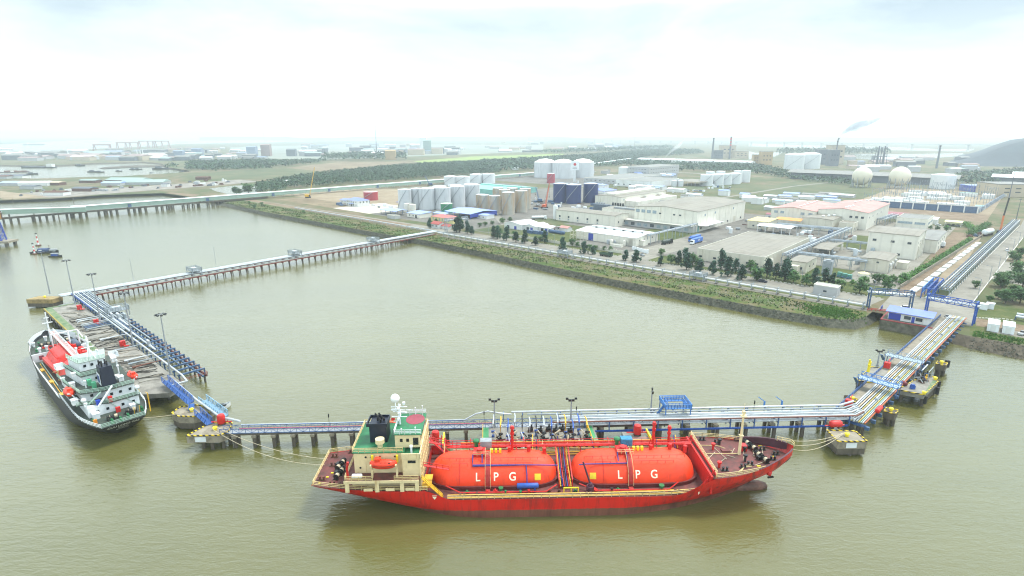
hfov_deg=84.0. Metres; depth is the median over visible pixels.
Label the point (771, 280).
kerb
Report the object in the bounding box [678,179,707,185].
tank side shed
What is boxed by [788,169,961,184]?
long dark shed
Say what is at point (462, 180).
storage tank
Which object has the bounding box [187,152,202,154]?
town building
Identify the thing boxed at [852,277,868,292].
verge tree
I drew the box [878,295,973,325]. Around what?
gate apron
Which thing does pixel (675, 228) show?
pipe rack
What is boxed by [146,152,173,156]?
town building
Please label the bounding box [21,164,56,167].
barge
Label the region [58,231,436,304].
pipe trestle
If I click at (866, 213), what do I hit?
pink roof hall
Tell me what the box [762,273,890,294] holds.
lawn
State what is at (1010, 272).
leafy tree
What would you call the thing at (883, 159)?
process tower
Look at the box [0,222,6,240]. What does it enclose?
loader tower
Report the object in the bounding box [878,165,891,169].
town building
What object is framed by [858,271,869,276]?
settling tank
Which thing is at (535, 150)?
town building
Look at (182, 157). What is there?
town building
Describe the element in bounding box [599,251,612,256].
dump truck
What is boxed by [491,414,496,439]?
loading arm
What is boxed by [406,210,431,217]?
blue lean house
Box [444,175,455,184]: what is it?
storage tank
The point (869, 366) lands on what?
fender column
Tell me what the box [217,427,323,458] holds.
mooring rope
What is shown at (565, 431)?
loading arm
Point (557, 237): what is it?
lawn
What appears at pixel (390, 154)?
tower block
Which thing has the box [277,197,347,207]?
concrete lot
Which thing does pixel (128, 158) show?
town building
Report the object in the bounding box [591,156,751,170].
woods
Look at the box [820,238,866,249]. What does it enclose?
pipe rack
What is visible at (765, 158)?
factory block
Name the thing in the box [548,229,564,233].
blue pressure vessel
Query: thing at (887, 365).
fire monitor
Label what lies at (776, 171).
woods
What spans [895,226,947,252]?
beige rear block
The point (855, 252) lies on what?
process vessel
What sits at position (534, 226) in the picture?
white roof shed
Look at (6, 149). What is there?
town building
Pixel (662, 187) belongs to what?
plant shed
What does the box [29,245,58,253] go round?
house boat
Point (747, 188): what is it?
field
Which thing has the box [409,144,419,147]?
town building
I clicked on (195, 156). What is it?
town building
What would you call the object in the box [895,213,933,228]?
grey roof office
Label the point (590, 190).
storage tank
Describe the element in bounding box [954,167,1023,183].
woods
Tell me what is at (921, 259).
driveway
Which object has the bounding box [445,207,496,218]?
blue shed
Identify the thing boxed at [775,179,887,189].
field
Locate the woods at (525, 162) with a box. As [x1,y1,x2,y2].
[477,148,703,169]
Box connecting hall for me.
[602,206,634,218]
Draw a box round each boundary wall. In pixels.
[632,246,648,253]
[899,234,982,288]
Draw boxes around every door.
[588,233,592,240]
[888,312,900,319]
[990,325,995,330]
[1005,327,1011,333]
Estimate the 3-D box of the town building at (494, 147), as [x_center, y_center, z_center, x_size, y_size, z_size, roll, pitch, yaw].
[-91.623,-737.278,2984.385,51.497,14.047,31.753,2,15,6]
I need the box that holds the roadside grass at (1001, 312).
[970,304,1023,343]
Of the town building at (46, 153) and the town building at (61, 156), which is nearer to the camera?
the town building at (61, 156)
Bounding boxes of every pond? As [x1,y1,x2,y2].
[168,192,198,196]
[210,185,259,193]
[749,144,973,151]
[749,151,781,159]
[853,153,962,159]
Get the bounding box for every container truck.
[688,234,700,241]
[690,236,702,244]
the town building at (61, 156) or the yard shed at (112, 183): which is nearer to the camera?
the yard shed at (112, 183)
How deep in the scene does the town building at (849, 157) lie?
1677.63 m
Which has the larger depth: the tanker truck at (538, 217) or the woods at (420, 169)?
the woods at (420, 169)
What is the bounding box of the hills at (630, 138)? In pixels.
[199,136,1013,140]
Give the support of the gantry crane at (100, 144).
on the ground at (994, 218)
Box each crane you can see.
[92,144,110,150]
[115,142,131,148]
[124,142,139,148]
[154,141,170,147]
[305,167,315,197]
[535,188,542,202]
[541,183,549,207]
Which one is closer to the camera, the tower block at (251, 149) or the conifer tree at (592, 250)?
the conifer tree at (592, 250)
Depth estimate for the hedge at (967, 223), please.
456.31 m
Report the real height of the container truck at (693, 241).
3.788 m
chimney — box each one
[711,138,714,158]
[728,137,731,158]
[935,145,941,167]
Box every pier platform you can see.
[855,366,890,393]
[897,376,940,406]
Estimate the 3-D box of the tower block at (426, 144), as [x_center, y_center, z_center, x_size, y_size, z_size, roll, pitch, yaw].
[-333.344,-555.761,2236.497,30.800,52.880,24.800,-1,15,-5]
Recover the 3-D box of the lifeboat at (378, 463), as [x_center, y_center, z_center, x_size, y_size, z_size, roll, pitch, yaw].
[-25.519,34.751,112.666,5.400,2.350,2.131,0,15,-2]
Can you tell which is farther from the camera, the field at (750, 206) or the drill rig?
the field at (750, 206)
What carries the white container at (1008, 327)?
on the gravel lot at (1015, 333)
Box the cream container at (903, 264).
[896,260,909,269]
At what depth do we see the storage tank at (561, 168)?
962.60 m
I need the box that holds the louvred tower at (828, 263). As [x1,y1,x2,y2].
[821,259,833,274]
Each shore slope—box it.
[0,162,188,171]
[0,193,186,200]
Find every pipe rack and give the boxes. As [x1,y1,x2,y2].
[71,291,240,421]
[294,207,444,233]
[438,231,866,309]
[647,223,697,244]
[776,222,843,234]
[781,227,851,262]
[794,251,867,270]
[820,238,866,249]
[876,213,898,225]
[936,219,1019,295]
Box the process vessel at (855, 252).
[853,249,857,255]
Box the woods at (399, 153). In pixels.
[395,151,406,157]
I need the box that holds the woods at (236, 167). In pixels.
[186,164,271,170]
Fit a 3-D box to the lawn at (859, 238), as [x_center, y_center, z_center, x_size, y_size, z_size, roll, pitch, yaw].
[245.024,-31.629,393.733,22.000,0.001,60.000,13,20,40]
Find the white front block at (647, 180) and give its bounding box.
[616,176,678,186]
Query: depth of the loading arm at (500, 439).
136.47 m
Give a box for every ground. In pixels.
[0,140,1023,344]
[861,188,1000,214]
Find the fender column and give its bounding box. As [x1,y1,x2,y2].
[867,359,871,372]
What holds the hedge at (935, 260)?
on the ground at (994, 218)
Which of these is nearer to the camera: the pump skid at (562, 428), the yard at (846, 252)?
the pump skid at (562, 428)
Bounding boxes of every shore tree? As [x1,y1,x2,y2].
[231,186,240,193]
[241,183,253,192]
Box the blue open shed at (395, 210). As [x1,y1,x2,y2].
[380,208,407,213]
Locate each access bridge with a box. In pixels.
[853,371,902,398]
[880,349,925,369]
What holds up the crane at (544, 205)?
on the yard at (516, 216)
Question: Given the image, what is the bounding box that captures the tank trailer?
[982,228,994,235]
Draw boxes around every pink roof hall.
[770,200,834,223]
[818,199,889,229]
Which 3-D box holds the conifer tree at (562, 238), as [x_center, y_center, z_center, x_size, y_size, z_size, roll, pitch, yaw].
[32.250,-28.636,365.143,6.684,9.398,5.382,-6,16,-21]
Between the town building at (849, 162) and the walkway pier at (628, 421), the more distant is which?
the town building at (849, 162)
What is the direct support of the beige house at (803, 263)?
on the yard at (846, 252)
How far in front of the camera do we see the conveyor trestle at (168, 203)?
622.30 m
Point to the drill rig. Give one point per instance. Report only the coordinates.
(1002, 221)
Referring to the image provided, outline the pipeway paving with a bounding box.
[442,235,866,310]
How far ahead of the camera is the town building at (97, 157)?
1683.26 m
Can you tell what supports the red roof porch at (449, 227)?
on the ground at (994, 218)
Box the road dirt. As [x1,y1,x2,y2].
[246,200,410,225]
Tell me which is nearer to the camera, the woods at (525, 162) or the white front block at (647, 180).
the white front block at (647, 180)
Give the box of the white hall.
[556,207,628,226]
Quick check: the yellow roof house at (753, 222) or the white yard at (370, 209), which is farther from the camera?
the white yard at (370, 209)
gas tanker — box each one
[28,312,150,432]
[311,394,794,517]
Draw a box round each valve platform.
[103,303,129,316]
[186,265,202,274]
[287,249,301,256]
[366,236,379,243]
[558,249,572,257]
[689,270,707,281]
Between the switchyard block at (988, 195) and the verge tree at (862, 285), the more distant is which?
the switchyard block at (988, 195)
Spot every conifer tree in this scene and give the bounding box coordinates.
[426,218,431,227]
[452,216,459,231]
[456,214,464,232]
[465,220,469,233]
[490,225,495,237]
[495,225,501,238]
[502,226,509,240]
[511,231,518,241]
[521,229,527,243]
[531,236,538,244]
[541,230,548,242]
[558,236,566,249]
[559,240,566,248]
[579,241,588,253]
[590,246,595,253]
[622,250,628,260]
[631,249,641,261]
[657,255,663,265]
[680,252,691,269]
[694,259,704,271]
[707,260,717,274]
[719,256,734,276]
[736,264,746,279]
[753,266,762,280]
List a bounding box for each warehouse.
[480,183,536,194]
[624,197,744,232]
[697,231,808,268]
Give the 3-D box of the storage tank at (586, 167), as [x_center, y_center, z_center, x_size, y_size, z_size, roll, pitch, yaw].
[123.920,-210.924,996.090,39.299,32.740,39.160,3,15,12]
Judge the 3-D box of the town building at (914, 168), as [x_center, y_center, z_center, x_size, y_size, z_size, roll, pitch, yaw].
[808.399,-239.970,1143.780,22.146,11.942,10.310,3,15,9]
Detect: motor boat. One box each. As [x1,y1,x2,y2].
[48,253,61,256]
[217,401,230,410]
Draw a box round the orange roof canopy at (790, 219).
[777,217,802,223]
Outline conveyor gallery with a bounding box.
[0,206,85,222]
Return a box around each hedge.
[896,236,973,284]
[963,221,975,229]
[965,221,992,235]
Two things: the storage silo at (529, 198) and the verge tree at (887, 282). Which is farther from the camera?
the storage silo at (529, 198)
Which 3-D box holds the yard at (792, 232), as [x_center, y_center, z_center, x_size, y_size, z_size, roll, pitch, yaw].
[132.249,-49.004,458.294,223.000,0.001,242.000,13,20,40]
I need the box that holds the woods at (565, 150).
[538,144,673,152]
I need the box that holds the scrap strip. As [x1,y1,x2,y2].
[22,180,255,197]
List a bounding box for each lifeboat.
[62,386,74,396]
[369,457,396,468]
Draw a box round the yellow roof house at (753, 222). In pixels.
[747,216,777,229]
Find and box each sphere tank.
[850,166,872,187]
[887,166,911,188]
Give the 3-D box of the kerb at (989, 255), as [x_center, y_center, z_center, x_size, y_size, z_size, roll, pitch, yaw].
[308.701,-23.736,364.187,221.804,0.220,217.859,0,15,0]
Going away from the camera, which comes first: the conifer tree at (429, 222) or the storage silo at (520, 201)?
the conifer tree at (429, 222)
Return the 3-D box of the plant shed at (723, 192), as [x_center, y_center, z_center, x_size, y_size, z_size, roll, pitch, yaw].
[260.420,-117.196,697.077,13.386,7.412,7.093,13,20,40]
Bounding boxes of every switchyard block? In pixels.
[881,197,902,200]
[903,192,920,196]
[908,196,923,200]
[911,200,926,202]
[926,197,949,200]
[928,194,944,196]
[937,202,955,204]
[951,196,964,199]
[954,200,969,204]
[960,192,977,196]
[982,194,995,198]
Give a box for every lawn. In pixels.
[476,218,569,233]
[508,224,583,241]
[645,229,696,239]
[650,256,683,264]
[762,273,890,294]
[799,265,853,278]
[837,235,867,249]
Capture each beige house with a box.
[790,255,817,272]
[859,251,897,272]
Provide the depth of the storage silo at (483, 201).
553.65 m
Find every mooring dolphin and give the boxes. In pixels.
[26,296,62,307]
[171,404,215,429]
[186,422,232,449]
[825,429,867,455]
[882,406,898,426]
[934,360,947,376]
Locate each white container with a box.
[987,318,999,332]
[1002,320,1015,334]
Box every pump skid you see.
[527,424,533,432]
[537,425,542,433]
[545,424,550,431]
[558,424,564,431]
[566,425,572,432]
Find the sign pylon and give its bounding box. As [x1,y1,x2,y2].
[571,161,578,181]
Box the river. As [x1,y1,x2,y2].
[0,136,1023,575]
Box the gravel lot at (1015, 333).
[992,328,1023,337]
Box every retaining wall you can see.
[874,200,978,213]
[978,194,1004,212]
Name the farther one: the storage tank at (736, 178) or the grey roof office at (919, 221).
the storage tank at (736, 178)
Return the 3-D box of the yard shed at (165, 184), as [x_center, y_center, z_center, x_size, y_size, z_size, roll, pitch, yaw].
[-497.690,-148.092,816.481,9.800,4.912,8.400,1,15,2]
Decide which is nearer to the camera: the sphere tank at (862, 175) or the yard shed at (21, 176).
the sphere tank at (862, 175)
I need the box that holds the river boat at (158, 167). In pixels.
[152,166,168,168]
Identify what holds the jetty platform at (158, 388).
in the river
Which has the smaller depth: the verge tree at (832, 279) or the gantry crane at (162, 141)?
the verge tree at (832, 279)
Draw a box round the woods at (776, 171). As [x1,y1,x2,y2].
[704,161,856,184]
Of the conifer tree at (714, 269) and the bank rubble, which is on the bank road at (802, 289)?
the conifer tree at (714, 269)
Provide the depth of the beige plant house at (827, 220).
445.39 m
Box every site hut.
[763,194,778,198]
[764,205,775,209]
[772,198,793,203]
[778,196,799,200]
[783,192,800,195]
[798,195,815,199]
[802,192,825,195]
[815,195,838,198]
[818,192,835,195]
[829,193,855,197]
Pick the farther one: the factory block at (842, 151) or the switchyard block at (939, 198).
the factory block at (842, 151)
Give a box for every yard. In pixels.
[268,185,397,204]
[335,203,398,213]
[367,202,592,229]
[445,183,523,185]
[475,206,857,273]
[488,187,620,206]
[495,175,601,186]
[777,221,949,294]
[889,208,989,221]
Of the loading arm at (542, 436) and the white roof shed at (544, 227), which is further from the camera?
the white roof shed at (544, 227)
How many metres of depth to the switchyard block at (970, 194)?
685.60 m
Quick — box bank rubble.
[499,251,808,310]
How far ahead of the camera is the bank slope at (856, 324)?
277.09 m
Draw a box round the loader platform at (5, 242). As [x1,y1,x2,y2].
[0,239,18,246]
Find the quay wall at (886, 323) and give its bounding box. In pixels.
[867,308,938,337]
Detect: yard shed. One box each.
[0,175,13,178]
[0,181,19,185]
[1,174,30,177]
[17,181,51,185]
[19,185,42,188]
[42,191,70,195]
[50,181,66,184]
[71,187,98,191]
[79,179,101,182]
[101,181,125,185]
[104,177,150,180]
[122,179,170,184]
[161,183,169,186]
[195,176,210,179]
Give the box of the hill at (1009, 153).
[950,138,1023,166]
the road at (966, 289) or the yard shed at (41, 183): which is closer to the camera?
the road at (966, 289)
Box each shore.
[0,137,109,143]
[181,136,302,136]
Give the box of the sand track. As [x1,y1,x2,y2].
[938,235,980,288]
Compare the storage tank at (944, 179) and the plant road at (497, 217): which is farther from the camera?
the storage tank at (944, 179)
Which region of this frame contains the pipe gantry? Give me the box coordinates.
[914,364,933,381]
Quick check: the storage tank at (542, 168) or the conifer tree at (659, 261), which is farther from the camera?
the storage tank at (542, 168)
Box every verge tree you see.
[666,253,675,262]
[674,250,682,264]
[679,247,688,262]
[690,252,698,265]
[717,248,726,269]
[731,258,741,272]
[745,259,756,271]
[750,266,765,279]
[761,257,772,277]
[772,262,780,278]
[779,261,790,280]
[781,257,793,279]
[785,270,800,282]
[800,274,813,284]
[811,267,821,283]
[820,267,829,282]
[828,272,835,283]
[835,279,846,289]
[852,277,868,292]
[869,273,882,283]
[881,274,888,280]
[882,275,895,289]
[887,274,898,282]
[898,272,911,281]
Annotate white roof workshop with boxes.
[575,225,657,246]
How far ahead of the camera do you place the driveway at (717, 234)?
437.89 m
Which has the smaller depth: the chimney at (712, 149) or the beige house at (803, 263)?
the beige house at (803, 263)
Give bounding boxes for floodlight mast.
[37,252,50,293]
[61,260,75,303]
[86,273,101,321]
[118,292,134,346]
[154,313,171,374]
[489,398,499,427]
[566,397,576,426]
[649,387,653,417]
[875,349,884,366]
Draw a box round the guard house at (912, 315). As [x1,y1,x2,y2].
[886,305,936,324]
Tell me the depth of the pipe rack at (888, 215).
474.67 m
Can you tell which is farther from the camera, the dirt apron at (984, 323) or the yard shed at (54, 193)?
the yard shed at (54, 193)
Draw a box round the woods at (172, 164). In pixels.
[165,161,178,166]
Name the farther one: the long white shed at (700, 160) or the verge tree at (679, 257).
the long white shed at (700, 160)
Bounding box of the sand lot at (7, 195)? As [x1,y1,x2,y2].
[0,191,43,198]
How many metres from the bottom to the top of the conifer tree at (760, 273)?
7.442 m
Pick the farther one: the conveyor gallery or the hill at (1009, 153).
the hill at (1009, 153)
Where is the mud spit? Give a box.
[101,165,163,168]
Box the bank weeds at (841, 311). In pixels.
[791,302,1023,344]
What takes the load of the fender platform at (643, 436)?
in the river
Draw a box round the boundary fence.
[509,234,621,253]
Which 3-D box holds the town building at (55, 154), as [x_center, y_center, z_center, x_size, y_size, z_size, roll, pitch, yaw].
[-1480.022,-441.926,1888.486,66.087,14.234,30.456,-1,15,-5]
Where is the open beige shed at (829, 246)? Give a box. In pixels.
[812,242,841,254]
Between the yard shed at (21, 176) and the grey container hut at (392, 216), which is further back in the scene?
the yard shed at (21, 176)
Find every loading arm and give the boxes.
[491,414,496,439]
[496,416,505,441]
[506,418,510,440]
[513,413,519,439]
[520,416,526,440]
[526,417,534,443]
[534,415,540,438]
[540,416,548,440]
[550,416,556,440]
[554,413,562,438]
[563,414,570,440]
[570,419,578,439]
[577,413,583,437]
[583,416,590,439]
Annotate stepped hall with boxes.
[595,188,676,206]
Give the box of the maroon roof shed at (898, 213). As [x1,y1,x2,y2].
[888,211,903,218]
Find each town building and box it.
[0,148,13,151]
[1,154,30,159]
[17,156,43,160]
[37,151,65,155]
[42,155,54,158]
[53,153,78,156]
[57,154,79,158]
[65,156,80,159]
[67,149,88,152]
[70,155,99,159]
[80,153,104,157]
[80,156,96,160]
[90,152,111,154]
[103,150,124,154]
[105,148,122,149]
[105,156,119,159]
[118,156,137,160]
[127,154,152,160]
[141,149,156,152]
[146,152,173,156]
[149,155,166,159]
[156,149,167,151]
[158,157,174,160]
[174,155,191,160]
[185,154,200,158]
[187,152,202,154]
[199,156,212,160]
[217,156,231,159]
[221,155,237,158]
[230,149,241,152]
[236,152,246,157]
[242,154,257,157]
[299,150,316,155]
[301,143,313,147]
[304,152,321,155]
[318,144,329,148]
[318,148,327,152]
[349,147,362,151]
[359,145,370,147]
[380,149,398,153]
[395,148,407,152]
[408,149,424,154]
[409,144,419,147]
[431,148,442,153]
[446,151,457,154]
[489,146,499,148]
[498,149,511,151]
[509,147,519,149]
[529,149,542,151]
[550,147,563,151]
[844,155,855,159]
[845,165,858,168]
[847,160,857,164]
[857,161,865,164]
[857,165,879,171]
[868,160,892,163]
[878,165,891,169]
[893,161,916,166]
[894,158,913,160]
[899,156,914,157]
[907,166,920,171]
[915,156,934,160]
[943,162,956,165]
[945,168,960,172]
[953,167,968,171]
[954,156,968,160]
[958,163,979,166]
[960,165,977,171]
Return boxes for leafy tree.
[972,280,980,287]
[986,295,994,300]
[991,275,1010,287]
[993,271,1014,286]
[994,289,1001,298]
[998,288,1017,303]
[1005,270,1017,280]
[1006,284,1021,300]
[1008,250,1016,259]
[1009,260,1023,272]
[1012,253,1023,261]
[1012,271,1023,287]
[1013,287,1023,303]
[1015,247,1023,254]
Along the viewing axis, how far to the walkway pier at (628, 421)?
144.44 m
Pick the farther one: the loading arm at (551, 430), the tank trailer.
the tank trailer
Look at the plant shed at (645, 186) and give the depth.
749.21 m
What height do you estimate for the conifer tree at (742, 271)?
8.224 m
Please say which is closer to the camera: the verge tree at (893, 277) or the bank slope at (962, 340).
the bank slope at (962, 340)
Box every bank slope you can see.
[217,202,876,329]
[879,315,1023,359]
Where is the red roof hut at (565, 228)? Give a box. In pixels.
[559,225,572,231]
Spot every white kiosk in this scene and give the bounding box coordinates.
[979,302,988,309]
[987,302,994,309]
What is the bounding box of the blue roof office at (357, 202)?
[345,197,369,206]
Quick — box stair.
[188,402,193,411]
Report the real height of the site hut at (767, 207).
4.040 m
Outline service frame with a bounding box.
[570,230,586,239]
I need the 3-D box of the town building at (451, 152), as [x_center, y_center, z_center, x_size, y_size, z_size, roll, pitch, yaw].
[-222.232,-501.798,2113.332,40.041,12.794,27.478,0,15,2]
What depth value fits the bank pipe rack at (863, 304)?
302.37 m
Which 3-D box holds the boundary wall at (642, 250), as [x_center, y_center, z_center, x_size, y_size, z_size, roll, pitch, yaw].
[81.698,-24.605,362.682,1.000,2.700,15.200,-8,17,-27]
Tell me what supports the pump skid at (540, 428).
on the berth platform at (486, 432)
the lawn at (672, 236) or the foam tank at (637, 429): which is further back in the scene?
the lawn at (672, 236)
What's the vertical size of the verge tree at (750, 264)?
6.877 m
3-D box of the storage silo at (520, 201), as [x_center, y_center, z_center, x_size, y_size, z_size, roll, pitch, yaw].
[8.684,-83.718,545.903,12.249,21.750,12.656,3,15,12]
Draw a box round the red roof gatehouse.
[431,221,445,228]
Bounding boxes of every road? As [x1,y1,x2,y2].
[244,199,882,304]
[494,213,504,224]
[722,186,793,197]
[933,220,1023,314]
[992,262,1023,284]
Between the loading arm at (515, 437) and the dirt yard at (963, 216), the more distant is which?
the dirt yard at (963, 216)
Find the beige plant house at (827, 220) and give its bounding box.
[801,214,840,230]
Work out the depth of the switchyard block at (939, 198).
651.70 m
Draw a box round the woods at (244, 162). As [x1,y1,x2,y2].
[184,158,325,169]
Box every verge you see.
[228,200,866,319]
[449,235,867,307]
[509,236,883,297]
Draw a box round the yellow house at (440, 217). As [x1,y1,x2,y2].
[431,214,455,223]
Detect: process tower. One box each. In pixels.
[872,146,881,164]
[878,146,887,164]
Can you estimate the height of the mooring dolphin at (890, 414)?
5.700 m
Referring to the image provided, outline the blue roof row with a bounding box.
[598,188,616,193]
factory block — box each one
[713,150,723,158]
[719,145,735,157]
[732,151,748,157]
[751,154,758,162]
[758,151,773,164]
[815,149,830,164]
[825,150,840,165]
[826,145,845,163]
[875,159,924,163]
[959,184,976,191]
[975,181,1023,196]
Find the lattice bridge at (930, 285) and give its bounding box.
[920,277,943,299]
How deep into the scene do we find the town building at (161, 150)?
2331.96 m
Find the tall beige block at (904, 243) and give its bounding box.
[866,225,926,259]
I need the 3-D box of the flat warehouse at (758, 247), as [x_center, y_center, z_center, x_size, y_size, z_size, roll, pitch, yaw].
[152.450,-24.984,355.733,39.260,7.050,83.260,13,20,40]
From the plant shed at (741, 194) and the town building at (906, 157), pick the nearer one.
the plant shed at (741, 194)
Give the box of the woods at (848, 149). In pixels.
[776,146,890,153]
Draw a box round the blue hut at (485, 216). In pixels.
[477,213,494,218]
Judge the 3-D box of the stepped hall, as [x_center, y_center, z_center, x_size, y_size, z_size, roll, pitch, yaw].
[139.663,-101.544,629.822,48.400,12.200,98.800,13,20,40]
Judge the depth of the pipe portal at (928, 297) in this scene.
225.69 m
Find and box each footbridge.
[161,375,193,403]
[194,407,212,425]
[198,394,228,416]
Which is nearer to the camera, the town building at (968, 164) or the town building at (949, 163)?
the town building at (968, 164)
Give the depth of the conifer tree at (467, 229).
425.93 m
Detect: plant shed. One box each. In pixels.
[598,184,608,187]
[600,170,609,173]
[628,185,637,189]
[634,184,654,188]
[653,185,666,189]
[666,187,686,192]
[686,193,702,196]
[718,189,730,195]
[739,192,750,197]
[741,196,768,202]
[751,196,763,204]
[775,199,784,204]
[823,198,840,202]
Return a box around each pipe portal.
[444,216,468,232]
[866,287,915,308]
[924,293,980,325]
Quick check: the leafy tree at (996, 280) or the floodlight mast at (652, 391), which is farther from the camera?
the leafy tree at (996, 280)
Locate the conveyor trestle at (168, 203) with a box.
[0,172,533,223]
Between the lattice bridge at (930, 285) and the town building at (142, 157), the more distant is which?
the town building at (142, 157)
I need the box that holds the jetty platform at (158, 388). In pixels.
[43,302,184,405]
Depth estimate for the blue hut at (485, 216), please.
504.39 m
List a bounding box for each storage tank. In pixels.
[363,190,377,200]
[440,202,452,213]
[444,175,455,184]
[456,176,469,184]
[470,173,481,183]
[482,173,494,183]
[534,158,553,177]
[547,172,554,182]
[552,159,572,178]
[553,182,567,202]
[565,184,580,203]
[574,158,593,177]
[583,182,598,202]
[618,166,627,173]
[671,180,676,186]
[678,180,683,186]
[700,174,713,185]
[712,174,723,184]
[720,173,732,184]
[731,173,741,183]
[734,170,742,182]
[742,170,750,181]
[783,153,804,168]
[802,152,821,168]
[929,173,956,188]
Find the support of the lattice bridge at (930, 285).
on the ground at (994, 218)
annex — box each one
[611,243,622,247]
[639,239,647,245]
[838,220,858,231]
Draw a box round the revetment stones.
[222,202,1023,359]
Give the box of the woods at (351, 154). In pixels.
[320,151,385,159]
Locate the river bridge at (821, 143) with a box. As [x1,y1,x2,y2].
[473,138,992,148]
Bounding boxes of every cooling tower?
[593,202,609,210]
[610,202,626,206]
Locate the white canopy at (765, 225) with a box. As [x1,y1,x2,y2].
[756,223,796,234]
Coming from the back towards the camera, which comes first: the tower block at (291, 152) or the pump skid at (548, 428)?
the tower block at (291, 152)
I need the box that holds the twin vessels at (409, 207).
[404,202,415,211]
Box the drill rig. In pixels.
[996,198,1009,233]
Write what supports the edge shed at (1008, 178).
on the ground at (994, 218)
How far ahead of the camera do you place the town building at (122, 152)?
2037.34 m
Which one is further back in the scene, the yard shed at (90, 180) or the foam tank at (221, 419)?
the yard shed at (90, 180)
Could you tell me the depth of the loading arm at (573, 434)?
136.54 m
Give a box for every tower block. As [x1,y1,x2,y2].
[173,150,185,155]
[191,148,203,154]
[246,146,257,153]
[260,144,271,155]
[286,149,296,155]
[385,150,396,159]
[419,137,425,148]
[423,140,430,149]
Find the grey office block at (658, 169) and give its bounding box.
[628,164,678,174]
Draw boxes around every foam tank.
[211,413,231,425]
[429,430,445,442]
[626,424,646,435]
[825,420,843,428]
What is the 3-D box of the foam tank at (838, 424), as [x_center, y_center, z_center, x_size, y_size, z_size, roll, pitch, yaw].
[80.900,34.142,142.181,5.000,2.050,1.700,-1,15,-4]
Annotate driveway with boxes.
[619,238,706,260]
[682,215,790,241]
[891,227,955,290]
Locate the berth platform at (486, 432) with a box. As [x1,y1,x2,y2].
[482,426,600,451]
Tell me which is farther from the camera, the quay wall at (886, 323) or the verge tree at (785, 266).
the verge tree at (785, 266)
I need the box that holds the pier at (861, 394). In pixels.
[829,314,966,435]
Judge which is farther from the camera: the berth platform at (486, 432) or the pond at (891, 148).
the pond at (891, 148)
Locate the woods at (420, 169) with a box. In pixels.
[251,159,500,191]
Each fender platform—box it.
[621,428,650,447]
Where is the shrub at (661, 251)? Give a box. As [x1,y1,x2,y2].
[658,248,665,254]
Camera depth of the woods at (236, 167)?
1215.22 m
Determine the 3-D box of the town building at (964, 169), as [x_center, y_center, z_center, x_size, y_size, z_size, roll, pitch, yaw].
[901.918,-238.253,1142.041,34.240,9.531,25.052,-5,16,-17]
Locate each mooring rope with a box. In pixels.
[214,430,319,464]
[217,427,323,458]
[791,433,842,445]
[793,432,844,450]
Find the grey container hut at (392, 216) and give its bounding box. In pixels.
[387,214,399,218]
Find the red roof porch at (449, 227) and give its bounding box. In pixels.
[441,224,453,229]
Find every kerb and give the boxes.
[440,236,864,310]
[647,260,880,297]
[946,225,1019,297]
[973,238,1022,301]
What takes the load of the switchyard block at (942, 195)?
on the construction ground at (989, 210)
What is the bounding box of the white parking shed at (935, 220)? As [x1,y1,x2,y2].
[933,217,939,223]
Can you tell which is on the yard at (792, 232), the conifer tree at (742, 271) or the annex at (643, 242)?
the annex at (643, 242)
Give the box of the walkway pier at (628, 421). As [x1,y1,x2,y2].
[219,400,864,447]
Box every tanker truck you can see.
[531,216,546,219]
[661,238,672,244]
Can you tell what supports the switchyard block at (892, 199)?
on the construction ground at (989, 210)
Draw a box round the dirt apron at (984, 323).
[976,318,1023,331]
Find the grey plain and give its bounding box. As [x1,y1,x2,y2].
[230,144,542,159]
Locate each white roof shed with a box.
[504,219,537,229]
[524,222,548,230]
[538,225,559,232]
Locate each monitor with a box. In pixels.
[76,304,84,310]
[119,340,128,347]
[127,371,137,379]
[843,395,852,407]
[883,358,891,369]
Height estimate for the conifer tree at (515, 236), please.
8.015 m
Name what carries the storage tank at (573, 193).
on the tank yard at (543, 193)
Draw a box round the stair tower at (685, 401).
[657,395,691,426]
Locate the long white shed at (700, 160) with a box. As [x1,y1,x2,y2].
[638,158,754,165]
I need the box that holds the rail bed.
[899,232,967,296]
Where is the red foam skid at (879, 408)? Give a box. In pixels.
[875,405,882,413]
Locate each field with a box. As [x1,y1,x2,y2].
[180,168,321,178]
[289,162,413,171]
[414,154,563,162]
[685,184,882,200]
[713,193,970,227]
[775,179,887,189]
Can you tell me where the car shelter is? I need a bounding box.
[944,220,962,226]
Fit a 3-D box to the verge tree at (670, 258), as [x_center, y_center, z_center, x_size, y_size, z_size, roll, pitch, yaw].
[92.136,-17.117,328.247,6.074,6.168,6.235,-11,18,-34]
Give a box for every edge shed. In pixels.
[991,174,1023,182]
[1012,171,1023,174]
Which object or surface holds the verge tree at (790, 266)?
on the verge at (774, 279)
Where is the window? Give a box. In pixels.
[897,221,911,223]
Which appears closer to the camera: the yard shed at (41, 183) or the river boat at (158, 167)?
the yard shed at (41, 183)
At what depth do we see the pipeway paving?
294.69 m
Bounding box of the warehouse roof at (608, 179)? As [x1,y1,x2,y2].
[584,173,661,183]
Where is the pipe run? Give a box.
[1014,313,1023,319]
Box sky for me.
[0,0,1023,135]
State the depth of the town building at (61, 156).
1749.61 m
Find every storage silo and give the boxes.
[398,188,411,208]
[410,187,422,208]
[418,187,434,209]
[435,187,450,209]
[449,184,464,207]
[464,183,479,205]
[476,193,485,207]
[479,193,488,208]
[489,194,499,212]
[493,186,503,194]
[499,188,509,210]
[501,190,514,214]
[507,186,517,191]
[515,189,527,212]
[520,187,530,208]
[553,205,557,218]

